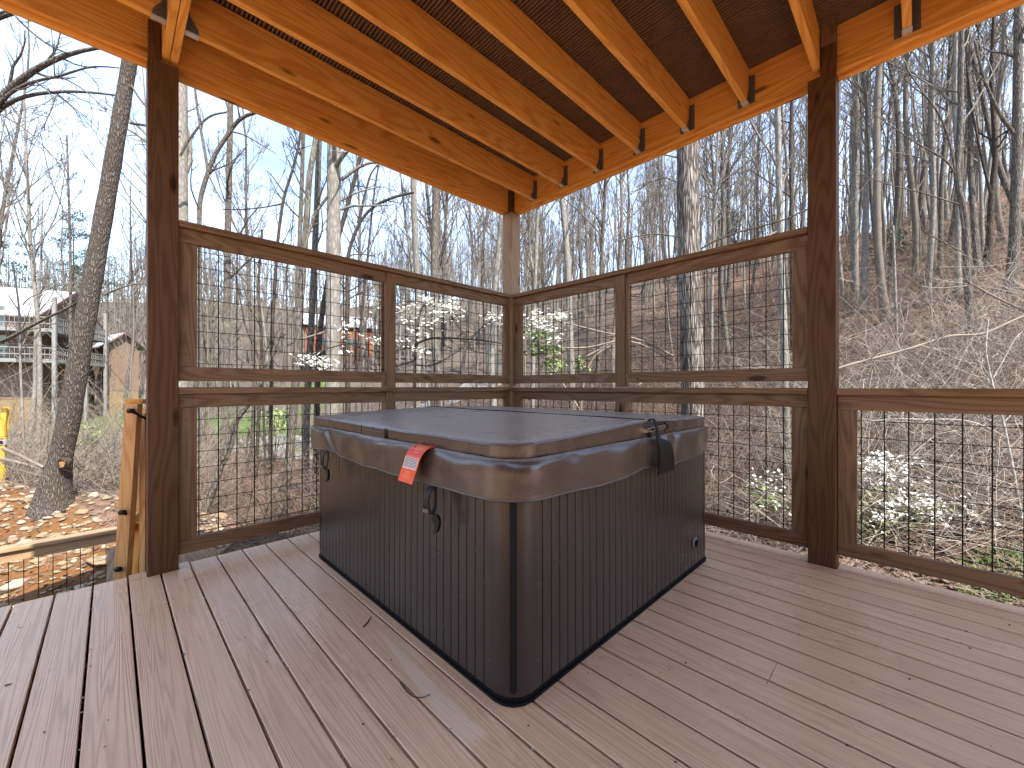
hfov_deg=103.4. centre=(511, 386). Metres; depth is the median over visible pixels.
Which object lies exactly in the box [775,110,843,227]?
forest tree
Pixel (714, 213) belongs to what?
forest tree
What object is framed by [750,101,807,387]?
bare tree
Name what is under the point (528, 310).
forest tree
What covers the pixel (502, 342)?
forest tree
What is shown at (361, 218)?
bare tree
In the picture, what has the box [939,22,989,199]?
forest tree
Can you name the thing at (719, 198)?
forest tree
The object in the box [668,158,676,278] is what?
forest tree
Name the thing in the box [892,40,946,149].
forest tree
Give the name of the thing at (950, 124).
forest tree
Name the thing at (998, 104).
forest tree
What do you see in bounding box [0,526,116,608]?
railing
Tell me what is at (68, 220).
snag tree
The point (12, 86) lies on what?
overhanging tree
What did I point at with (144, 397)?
forest tree
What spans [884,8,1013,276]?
forest tree
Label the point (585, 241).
forest tree
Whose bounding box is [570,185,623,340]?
forest tree
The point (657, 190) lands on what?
forest tree
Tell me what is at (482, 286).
forest tree
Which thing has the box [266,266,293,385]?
forest tree
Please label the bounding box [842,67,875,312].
bare tree
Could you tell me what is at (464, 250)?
forest tree
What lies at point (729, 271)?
forest tree
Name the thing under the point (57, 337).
brown house
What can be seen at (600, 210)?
forest tree
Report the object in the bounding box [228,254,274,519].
bare tree
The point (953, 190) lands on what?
forest tree
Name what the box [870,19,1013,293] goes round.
forest tree
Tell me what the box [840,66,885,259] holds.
forest tree
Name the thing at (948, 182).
forest tree
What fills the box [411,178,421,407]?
forest tree
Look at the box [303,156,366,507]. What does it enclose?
bare tree
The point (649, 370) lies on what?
undergrowth
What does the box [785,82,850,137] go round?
forest tree
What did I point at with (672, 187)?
forest tree
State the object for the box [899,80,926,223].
forest tree
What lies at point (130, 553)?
gate
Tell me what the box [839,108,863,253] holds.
forest tree
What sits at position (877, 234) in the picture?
forest tree
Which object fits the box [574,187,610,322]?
forest tree
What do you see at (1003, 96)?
forest tree
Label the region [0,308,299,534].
undergrowth
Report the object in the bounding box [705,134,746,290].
forest tree
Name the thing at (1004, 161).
forest tree
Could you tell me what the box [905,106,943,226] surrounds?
forest tree
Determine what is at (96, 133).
forest tree
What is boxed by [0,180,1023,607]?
ground
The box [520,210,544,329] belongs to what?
forest tree
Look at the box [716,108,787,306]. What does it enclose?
forest tree
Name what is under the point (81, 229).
pine tree
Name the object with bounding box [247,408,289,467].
green shrub
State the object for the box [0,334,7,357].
window frame
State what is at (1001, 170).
forest tree
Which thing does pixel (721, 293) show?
forest tree
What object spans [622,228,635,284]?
forest tree
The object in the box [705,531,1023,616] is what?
deck border
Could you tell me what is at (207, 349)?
forest tree
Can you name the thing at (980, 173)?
forest tree
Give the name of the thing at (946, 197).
forest tree
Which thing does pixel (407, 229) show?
forest tree
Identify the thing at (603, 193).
forest tree
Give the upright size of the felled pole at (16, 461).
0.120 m
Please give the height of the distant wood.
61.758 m
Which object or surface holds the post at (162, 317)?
on the ground at (112, 514)
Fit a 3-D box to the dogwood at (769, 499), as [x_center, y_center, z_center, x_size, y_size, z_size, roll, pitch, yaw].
[4.036,2.042,6.375,1.129,1.583,0.738,0,0,-45]
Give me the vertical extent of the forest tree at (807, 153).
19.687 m
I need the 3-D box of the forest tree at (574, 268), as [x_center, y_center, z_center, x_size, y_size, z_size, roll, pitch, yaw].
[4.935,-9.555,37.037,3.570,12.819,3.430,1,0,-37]
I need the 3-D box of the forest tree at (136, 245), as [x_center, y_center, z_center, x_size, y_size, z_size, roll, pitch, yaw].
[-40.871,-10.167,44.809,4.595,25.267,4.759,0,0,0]
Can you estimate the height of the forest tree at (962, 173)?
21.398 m
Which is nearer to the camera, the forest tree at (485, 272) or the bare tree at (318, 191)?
the bare tree at (318, 191)
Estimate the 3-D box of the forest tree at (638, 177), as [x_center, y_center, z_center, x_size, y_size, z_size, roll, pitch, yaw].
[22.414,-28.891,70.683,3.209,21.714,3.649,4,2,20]
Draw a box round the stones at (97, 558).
[0,483,230,611]
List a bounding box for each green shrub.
[75,424,109,469]
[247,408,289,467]
[869,226,911,260]
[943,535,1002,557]
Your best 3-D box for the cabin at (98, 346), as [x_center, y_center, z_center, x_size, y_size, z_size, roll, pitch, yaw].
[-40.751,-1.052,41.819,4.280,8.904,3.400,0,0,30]
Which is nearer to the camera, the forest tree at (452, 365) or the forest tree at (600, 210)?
the forest tree at (452, 365)
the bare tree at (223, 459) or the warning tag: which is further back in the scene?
the bare tree at (223, 459)
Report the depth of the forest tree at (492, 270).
42.86 m
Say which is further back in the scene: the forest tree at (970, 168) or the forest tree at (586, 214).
the forest tree at (586, 214)
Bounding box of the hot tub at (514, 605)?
[319,449,705,707]
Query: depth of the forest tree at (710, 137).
21.82 m
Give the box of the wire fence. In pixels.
[13,437,121,465]
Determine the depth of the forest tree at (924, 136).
30.31 m
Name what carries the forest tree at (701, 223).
on the ground at (112, 514)
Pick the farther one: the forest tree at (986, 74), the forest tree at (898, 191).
the forest tree at (986, 74)
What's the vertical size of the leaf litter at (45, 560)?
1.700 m
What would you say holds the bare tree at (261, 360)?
on the ground at (112, 514)
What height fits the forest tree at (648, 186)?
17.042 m
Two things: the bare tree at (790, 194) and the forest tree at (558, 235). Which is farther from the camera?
the forest tree at (558, 235)
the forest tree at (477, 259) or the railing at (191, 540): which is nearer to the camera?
the railing at (191, 540)
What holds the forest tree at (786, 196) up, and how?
on the ground at (112, 514)
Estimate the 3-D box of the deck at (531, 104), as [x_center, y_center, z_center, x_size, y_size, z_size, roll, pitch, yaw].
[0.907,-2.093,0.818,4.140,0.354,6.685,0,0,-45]
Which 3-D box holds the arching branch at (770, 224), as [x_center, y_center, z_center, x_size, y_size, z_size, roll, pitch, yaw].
[3.268,-1.967,4.992,1.843,0.536,0.477,0,0,-10]
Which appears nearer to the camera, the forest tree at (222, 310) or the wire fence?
the wire fence
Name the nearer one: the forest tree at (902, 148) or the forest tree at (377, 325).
the forest tree at (902, 148)
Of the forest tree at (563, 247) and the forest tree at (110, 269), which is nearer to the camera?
the forest tree at (563, 247)
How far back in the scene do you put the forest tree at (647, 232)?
41.11 m
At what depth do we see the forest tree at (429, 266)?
55.93 m
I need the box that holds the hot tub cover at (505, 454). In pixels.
[310,406,707,533]
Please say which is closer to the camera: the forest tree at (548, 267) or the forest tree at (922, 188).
the forest tree at (922, 188)
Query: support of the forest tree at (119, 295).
on the ground at (112, 514)
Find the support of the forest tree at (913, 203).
on the ground at (112, 514)
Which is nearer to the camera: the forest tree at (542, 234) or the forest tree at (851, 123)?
the forest tree at (851, 123)
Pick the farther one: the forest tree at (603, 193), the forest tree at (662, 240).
the forest tree at (662, 240)
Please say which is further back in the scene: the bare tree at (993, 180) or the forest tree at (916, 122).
the forest tree at (916, 122)
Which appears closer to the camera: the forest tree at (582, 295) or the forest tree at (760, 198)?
the forest tree at (760, 198)
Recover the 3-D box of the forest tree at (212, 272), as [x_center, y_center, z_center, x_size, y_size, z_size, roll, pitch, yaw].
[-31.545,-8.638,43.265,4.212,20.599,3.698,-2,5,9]
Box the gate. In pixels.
[113,399,145,582]
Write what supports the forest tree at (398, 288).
on the ground at (112, 514)
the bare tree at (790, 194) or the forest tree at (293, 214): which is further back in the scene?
the forest tree at (293, 214)
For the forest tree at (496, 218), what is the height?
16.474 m
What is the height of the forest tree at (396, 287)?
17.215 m
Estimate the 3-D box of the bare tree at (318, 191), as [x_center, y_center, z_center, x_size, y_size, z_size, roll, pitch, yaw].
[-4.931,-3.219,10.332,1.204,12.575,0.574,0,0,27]
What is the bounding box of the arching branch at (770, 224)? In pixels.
[701,200,851,248]
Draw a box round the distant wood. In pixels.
[0,86,1023,406]
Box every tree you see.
[0,9,92,462]
[0,10,118,347]
[0,18,73,265]
[0,232,42,287]
[0,261,73,482]
[10,174,80,441]
[11,218,55,288]
[17,135,77,356]
[18,209,130,325]
[25,59,181,519]
[36,204,84,290]
[51,251,76,290]
[55,232,131,370]
[68,67,195,273]
[91,222,145,398]
[102,238,121,311]
[108,170,145,424]
[109,266,141,333]
[110,82,200,393]
[110,256,129,325]
[113,273,145,405]
[114,234,145,398]
[120,181,145,272]
[179,89,275,475]
[189,226,259,445]
[191,303,235,430]
[200,327,286,513]
[202,211,240,386]
[202,221,234,419]
[203,108,294,459]
[209,258,246,342]
[213,101,265,467]
[213,169,322,433]
[213,213,261,367]
[222,144,281,425]
[222,261,253,386]
[223,129,311,483]
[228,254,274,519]
[233,260,253,312]
[238,260,261,358]
[248,229,278,507]
[256,284,286,355]
[262,127,304,472]
[263,263,294,368]
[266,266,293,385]
[271,189,302,368]
[275,138,328,517]
[277,265,294,337]
[288,143,392,414]
[300,140,326,500]
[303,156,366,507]
[306,153,405,411]
[309,226,325,313]
[340,164,413,412]
[344,223,364,280]
[356,166,474,405]
[366,219,429,408]
[366,258,403,318]
[367,287,380,362]
[381,182,477,405]
[382,233,409,343]
[387,209,422,363]
[392,176,467,405]
[392,238,408,355]
[404,183,467,242]
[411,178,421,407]
[418,185,441,349]
[418,209,426,297]
[422,219,449,320]
[430,186,444,405]
[430,194,462,368]
[431,196,463,344]
[448,195,494,373]
[455,199,492,374]
[456,198,534,258]
[458,202,496,404]
[458,220,479,329]
[469,208,495,314]
[475,209,502,353]
[477,208,560,405]
[480,198,576,407]
[488,214,502,405]
[495,214,526,385]
[499,187,587,407]
[502,326,502,360]
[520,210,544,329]
[521,207,554,386]
[523,205,569,368]
[523,206,545,374]
[527,210,535,350]
[533,213,557,344]
[536,208,595,400]
[540,216,557,316]
[543,203,572,334]
[551,242,571,311]
[555,192,579,330]
[556,189,594,339]
[559,197,575,408]
[562,221,587,314]
[563,161,658,410]
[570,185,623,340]
[571,221,592,279]
[573,187,608,317]
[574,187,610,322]
[578,189,584,329]
[584,201,598,301]
[594,186,615,227]
[602,173,636,255]
[605,214,645,271]
[607,168,661,268]
[610,164,641,410]
[614,137,774,530]
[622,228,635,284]
[623,171,676,306]
[630,183,647,288]
[632,157,676,325]
[633,168,645,265]
[636,156,711,370]
[636,157,675,315]
[637,161,657,304]
[640,150,676,329]
[641,163,668,297]
[643,158,665,230]
[644,157,676,289]
[665,167,676,203]
[665,171,676,229]
[666,154,676,256]
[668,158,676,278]
[673,138,710,248]
[675,110,805,369]
[698,115,774,348]
[698,117,784,387]
[698,123,739,335]
[698,143,711,250]
[699,175,711,213]
[700,132,762,242]
[701,107,807,468]
[701,126,775,320]
[701,133,742,297]
[701,184,719,270]
[704,122,757,314]
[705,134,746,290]
[708,120,749,317]
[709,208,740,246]
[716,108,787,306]
[719,191,746,277]
[726,150,766,275]
[731,132,795,278]
[733,162,754,265]
[745,114,794,233]
[746,148,775,283]
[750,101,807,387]
[752,180,775,236]
[761,99,801,271]
[766,50,913,309]
[767,97,803,309]
[774,92,850,174]
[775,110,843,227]
[781,104,805,212]
[784,166,807,225]
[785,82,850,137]
[787,96,807,226]
[793,95,845,226]
[839,61,887,138]
[839,69,938,262]
[839,77,872,242]
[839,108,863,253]
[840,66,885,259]
[840,71,874,249]
[840,73,862,307]
[841,73,865,269]
[842,29,991,343]
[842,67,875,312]
[843,47,941,234]
[843,51,925,219]
[846,66,885,222]
[850,57,922,261]
[861,48,943,272]
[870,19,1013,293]
[871,127,894,185]
[872,57,920,227]
[873,63,891,324]
[882,52,911,296]
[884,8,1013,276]
[884,46,947,219]
[887,41,957,300]
[887,225,905,377]
[888,11,1013,273]
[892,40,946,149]
[899,45,927,220]
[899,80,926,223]
[903,53,918,282]
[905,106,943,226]
[909,27,975,198]
[909,29,1000,228]
[909,42,964,219]
[909,47,966,164]
[917,37,946,284]
[918,44,936,255]
[919,21,1012,210]
[926,30,989,172]
[927,44,972,197]
[935,17,1013,257]
[937,19,1004,191]
[937,27,987,208]
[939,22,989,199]
[944,11,1023,235]
[947,16,1023,268]
[947,34,963,243]
[963,46,1011,201]
[964,13,1023,236]
[968,12,1012,199]
[969,4,1023,294]
[978,18,1023,187]
[980,11,1013,174]
[982,16,1012,181]
[983,9,1023,158]
[987,13,1005,239]
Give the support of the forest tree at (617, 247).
on the ground at (112, 514)
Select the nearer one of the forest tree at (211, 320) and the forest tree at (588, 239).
the forest tree at (211, 320)
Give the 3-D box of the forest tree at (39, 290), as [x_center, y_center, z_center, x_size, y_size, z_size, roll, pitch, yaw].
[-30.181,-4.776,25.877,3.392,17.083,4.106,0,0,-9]
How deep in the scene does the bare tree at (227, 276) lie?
15.41 m
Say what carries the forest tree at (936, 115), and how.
on the ground at (112, 514)
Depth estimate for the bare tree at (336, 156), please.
8.88 m
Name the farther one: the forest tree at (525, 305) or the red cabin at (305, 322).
the red cabin at (305, 322)
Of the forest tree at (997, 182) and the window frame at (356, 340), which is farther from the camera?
the window frame at (356, 340)
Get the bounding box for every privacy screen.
[179,220,510,386]
[512,227,807,386]
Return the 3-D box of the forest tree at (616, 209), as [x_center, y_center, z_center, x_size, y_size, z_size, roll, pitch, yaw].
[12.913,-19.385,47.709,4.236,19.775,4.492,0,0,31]
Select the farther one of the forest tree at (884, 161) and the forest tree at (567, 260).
the forest tree at (884, 161)
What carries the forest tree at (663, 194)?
on the ground at (112, 514)
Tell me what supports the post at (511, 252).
on the ground at (112, 514)
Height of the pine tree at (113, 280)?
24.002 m
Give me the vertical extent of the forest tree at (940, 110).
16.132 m
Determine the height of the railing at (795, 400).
1.018 m
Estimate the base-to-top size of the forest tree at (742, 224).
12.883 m
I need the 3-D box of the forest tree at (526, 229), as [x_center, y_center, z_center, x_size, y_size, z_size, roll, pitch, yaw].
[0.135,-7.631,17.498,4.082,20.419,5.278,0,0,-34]
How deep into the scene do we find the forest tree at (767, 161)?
41.66 m
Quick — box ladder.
[0,407,9,482]
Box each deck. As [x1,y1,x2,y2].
[0,0,1023,214]
[0,531,1023,767]
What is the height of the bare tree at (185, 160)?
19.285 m
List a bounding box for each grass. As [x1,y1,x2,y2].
[8,382,340,453]
[953,539,1022,601]
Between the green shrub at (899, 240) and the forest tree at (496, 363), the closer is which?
the green shrub at (899, 240)
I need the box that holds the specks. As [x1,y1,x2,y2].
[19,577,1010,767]
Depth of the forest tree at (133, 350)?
21.65 m
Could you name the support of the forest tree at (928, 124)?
on the ground at (112, 514)
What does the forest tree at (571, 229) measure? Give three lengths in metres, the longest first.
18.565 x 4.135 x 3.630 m
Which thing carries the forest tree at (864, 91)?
on the ground at (112, 514)
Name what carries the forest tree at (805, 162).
on the ground at (112, 514)
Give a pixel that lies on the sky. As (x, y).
(276, 132)
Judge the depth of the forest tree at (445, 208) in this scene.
19.58 m
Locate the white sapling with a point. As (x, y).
(1005, 435)
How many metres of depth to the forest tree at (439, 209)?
24.95 m
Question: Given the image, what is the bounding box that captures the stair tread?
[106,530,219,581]
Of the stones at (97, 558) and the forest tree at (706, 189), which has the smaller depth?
the stones at (97, 558)
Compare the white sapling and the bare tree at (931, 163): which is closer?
the white sapling
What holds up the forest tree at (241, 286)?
on the ground at (112, 514)
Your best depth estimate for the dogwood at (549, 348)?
6.95 m
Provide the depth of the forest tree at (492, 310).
15.72 m
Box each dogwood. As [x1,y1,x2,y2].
[290,294,502,407]
[523,303,680,409]
[738,468,790,538]
[858,450,1022,543]
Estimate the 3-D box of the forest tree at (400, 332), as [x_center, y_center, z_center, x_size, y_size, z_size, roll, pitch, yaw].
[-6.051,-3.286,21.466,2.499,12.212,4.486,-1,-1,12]
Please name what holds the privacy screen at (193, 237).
on the railing at (191, 540)
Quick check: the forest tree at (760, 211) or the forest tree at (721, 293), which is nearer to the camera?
the forest tree at (721, 293)
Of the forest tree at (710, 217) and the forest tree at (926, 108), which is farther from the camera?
the forest tree at (710, 217)
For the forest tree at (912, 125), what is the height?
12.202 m
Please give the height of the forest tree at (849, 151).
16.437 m
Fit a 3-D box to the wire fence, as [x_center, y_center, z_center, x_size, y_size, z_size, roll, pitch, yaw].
[-16.781,2.529,14.741,6.810,1.441,0.065,0,0,-9]
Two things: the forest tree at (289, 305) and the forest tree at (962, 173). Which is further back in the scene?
the forest tree at (289, 305)
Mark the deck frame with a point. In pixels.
(139, 711)
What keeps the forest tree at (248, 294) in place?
on the ground at (112, 514)
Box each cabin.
[92,333,145,416]
[303,313,377,369]
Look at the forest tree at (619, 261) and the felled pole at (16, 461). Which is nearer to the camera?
the felled pole at (16, 461)
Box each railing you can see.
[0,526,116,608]
[179,387,510,554]
[512,387,807,547]
[837,388,1023,597]
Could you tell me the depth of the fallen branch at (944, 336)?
6.19 m
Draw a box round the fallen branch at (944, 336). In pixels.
[839,257,1023,387]
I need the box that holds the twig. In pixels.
[400,682,429,697]
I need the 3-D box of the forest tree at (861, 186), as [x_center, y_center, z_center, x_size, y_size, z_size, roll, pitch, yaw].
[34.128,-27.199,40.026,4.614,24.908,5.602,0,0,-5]
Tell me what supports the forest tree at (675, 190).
on the ground at (112, 514)
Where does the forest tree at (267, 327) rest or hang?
on the ground at (112, 514)
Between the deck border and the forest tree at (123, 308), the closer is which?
the deck border
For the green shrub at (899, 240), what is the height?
2.250 m
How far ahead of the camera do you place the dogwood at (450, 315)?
6.74 m
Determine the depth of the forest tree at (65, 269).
75.50 m
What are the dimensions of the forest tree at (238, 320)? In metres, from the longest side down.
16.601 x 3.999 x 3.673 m
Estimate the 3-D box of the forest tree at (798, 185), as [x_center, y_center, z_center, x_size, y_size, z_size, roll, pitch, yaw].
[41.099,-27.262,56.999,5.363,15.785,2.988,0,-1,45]
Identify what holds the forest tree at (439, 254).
on the ground at (112, 514)
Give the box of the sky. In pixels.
[0,9,1023,307]
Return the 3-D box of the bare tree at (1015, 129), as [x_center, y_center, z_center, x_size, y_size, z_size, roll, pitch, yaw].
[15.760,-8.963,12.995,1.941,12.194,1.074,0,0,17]
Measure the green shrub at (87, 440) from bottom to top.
1.815 m
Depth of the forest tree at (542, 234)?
32.24 m
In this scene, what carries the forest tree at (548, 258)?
on the ground at (112, 514)
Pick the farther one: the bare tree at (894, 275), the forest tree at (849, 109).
the forest tree at (849, 109)
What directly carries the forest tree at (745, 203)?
on the ground at (112, 514)
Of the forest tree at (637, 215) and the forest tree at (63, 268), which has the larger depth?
the forest tree at (637, 215)
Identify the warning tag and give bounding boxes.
[398,444,434,484]
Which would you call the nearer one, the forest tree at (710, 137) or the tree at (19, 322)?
the tree at (19, 322)
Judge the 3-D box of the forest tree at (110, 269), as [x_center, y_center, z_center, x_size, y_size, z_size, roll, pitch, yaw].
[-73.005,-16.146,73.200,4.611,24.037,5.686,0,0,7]
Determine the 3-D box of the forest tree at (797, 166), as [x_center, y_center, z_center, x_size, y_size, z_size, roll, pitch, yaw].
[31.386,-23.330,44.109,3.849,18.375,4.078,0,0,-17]
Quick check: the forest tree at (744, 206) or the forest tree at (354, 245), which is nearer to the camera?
the forest tree at (744, 206)
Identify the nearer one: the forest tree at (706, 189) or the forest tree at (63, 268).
the forest tree at (63, 268)
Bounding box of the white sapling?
[865,319,1023,520]
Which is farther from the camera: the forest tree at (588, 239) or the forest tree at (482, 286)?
the forest tree at (588, 239)
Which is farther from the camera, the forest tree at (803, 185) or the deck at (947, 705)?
the forest tree at (803, 185)
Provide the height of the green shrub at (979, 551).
0.441 m
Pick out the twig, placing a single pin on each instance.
(409, 693)
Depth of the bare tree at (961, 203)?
10.98 m
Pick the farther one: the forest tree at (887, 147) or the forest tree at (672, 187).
the forest tree at (672, 187)
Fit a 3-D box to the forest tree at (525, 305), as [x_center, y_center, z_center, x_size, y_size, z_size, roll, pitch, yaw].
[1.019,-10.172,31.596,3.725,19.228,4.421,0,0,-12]
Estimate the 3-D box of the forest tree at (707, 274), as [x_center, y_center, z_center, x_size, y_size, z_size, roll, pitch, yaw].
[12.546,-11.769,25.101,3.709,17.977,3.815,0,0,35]
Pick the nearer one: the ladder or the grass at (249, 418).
the ladder
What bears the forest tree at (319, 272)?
on the ground at (112, 514)
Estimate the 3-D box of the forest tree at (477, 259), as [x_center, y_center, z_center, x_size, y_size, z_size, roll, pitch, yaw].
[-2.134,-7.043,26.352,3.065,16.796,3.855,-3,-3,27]
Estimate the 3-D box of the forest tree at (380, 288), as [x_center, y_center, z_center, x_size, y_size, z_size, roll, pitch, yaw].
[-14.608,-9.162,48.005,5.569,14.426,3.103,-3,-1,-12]
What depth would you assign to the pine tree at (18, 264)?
60.55 m
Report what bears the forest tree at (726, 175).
on the ground at (112, 514)
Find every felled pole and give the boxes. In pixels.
[0,457,43,470]
[1,447,43,468]
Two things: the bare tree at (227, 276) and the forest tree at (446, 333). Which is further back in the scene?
the forest tree at (446, 333)
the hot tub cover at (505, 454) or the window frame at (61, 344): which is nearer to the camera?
the hot tub cover at (505, 454)
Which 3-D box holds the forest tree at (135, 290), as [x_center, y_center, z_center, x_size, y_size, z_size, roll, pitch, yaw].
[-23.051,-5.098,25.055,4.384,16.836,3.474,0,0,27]
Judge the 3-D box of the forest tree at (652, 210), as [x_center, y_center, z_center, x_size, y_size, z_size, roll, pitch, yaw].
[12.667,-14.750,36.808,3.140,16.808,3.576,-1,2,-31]
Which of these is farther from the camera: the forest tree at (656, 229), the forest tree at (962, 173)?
the forest tree at (656, 229)
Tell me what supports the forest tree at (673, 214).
on the ground at (112, 514)
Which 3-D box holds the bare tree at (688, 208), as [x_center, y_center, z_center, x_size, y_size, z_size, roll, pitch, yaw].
[2.992,-3.288,6.565,2.333,12.726,1.316,0,0,-27]
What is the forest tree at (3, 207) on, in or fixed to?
on the ground at (112, 514)
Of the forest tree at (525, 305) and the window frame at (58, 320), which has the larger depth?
the window frame at (58, 320)
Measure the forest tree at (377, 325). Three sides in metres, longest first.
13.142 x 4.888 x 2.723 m
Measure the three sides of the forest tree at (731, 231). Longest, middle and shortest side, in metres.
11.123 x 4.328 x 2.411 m
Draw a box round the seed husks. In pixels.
[6,543,975,767]
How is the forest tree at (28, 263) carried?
on the ground at (112, 514)
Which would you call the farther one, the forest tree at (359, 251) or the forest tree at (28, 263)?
the forest tree at (28, 263)
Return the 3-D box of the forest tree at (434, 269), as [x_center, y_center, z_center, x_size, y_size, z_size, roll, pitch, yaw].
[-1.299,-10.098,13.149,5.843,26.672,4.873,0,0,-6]
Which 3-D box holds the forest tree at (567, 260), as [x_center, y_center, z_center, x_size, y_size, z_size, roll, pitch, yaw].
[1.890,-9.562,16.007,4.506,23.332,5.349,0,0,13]
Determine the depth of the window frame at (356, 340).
61.07 m
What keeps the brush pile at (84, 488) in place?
on the ground at (112, 514)
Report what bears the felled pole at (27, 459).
on the felled pole at (16, 461)
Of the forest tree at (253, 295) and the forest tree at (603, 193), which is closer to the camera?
the forest tree at (603, 193)
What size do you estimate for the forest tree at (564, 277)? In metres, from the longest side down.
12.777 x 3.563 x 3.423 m
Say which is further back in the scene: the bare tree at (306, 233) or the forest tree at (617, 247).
the forest tree at (617, 247)
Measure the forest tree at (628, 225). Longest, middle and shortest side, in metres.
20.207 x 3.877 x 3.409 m
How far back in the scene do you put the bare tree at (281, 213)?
11.97 m
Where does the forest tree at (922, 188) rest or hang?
on the ground at (112, 514)
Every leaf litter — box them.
[0,475,317,602]
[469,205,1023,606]
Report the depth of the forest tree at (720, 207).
32.30 m
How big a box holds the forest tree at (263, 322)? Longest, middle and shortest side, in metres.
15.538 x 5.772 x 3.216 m
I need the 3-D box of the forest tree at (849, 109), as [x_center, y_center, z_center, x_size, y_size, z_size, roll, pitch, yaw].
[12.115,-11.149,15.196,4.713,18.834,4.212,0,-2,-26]
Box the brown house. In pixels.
[0,287,109,430]
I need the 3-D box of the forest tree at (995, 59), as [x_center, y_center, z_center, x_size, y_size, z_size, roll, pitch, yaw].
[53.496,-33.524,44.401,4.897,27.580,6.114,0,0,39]
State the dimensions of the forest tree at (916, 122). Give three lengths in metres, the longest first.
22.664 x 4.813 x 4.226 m
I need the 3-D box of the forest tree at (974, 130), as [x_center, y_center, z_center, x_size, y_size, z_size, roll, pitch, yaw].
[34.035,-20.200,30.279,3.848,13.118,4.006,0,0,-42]
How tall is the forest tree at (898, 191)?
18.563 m
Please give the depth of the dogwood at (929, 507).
5.60 m
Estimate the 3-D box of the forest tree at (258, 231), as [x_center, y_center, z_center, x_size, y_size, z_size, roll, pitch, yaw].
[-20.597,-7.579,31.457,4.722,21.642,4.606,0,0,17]
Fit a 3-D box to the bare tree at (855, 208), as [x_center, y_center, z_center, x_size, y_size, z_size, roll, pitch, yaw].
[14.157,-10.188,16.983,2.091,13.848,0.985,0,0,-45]
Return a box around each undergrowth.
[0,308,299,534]
[63,404,461,564]
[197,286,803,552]
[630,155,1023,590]
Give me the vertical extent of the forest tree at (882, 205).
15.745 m
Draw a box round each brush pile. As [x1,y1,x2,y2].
[0,441,290,521]
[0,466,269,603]
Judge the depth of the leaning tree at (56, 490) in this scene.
5.82 m
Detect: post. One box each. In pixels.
[146,19,178,599]
[503,189,519,406]
[808,19,838,569]
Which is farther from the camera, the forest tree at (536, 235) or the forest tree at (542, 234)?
the forest tree at (542, 234)
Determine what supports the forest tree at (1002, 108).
on the ground at (112, 514)
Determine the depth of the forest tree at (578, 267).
48.81 m
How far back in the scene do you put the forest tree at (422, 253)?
78.69 m
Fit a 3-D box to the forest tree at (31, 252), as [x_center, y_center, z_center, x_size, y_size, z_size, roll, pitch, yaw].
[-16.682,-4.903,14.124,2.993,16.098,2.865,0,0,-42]
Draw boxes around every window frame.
[0,305,4,325]
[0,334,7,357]
[57,319,66,330]
[57,342,66,359]
[99,367,102,376]
[350,338,357,346]
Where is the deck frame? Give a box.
[0,569,277,767]
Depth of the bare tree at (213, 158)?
12.97 m
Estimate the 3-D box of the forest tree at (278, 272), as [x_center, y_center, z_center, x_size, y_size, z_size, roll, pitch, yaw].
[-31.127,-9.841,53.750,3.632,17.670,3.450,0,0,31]
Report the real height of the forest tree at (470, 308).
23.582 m
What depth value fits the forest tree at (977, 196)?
28.38 m
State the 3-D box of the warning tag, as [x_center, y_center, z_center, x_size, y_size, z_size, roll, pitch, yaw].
[-0.394,0.316,1.671,0.071,0.157,0.179,0,0,-45]
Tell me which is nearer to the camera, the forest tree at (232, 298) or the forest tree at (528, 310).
the forest tree at (528, 310)
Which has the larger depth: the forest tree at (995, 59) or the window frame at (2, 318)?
the forest tree at (995, 59)
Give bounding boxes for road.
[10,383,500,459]
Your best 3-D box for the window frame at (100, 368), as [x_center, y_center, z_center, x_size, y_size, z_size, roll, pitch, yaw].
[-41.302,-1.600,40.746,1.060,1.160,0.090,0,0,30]
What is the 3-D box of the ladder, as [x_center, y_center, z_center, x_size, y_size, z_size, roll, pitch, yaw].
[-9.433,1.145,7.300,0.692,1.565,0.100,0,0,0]
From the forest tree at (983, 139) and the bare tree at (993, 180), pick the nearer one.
the bare tree at (993, 180)
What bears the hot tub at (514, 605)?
on the deck at (947, 705)
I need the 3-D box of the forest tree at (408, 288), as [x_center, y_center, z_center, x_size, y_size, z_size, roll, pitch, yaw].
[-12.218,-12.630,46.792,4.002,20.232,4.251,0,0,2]
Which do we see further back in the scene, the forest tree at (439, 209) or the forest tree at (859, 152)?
the forest tree at (859, 152)
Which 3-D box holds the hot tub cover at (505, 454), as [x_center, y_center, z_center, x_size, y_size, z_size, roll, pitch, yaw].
[-0.044,0.360,2.601,1.877,0.412,2.003,0,0,-45]

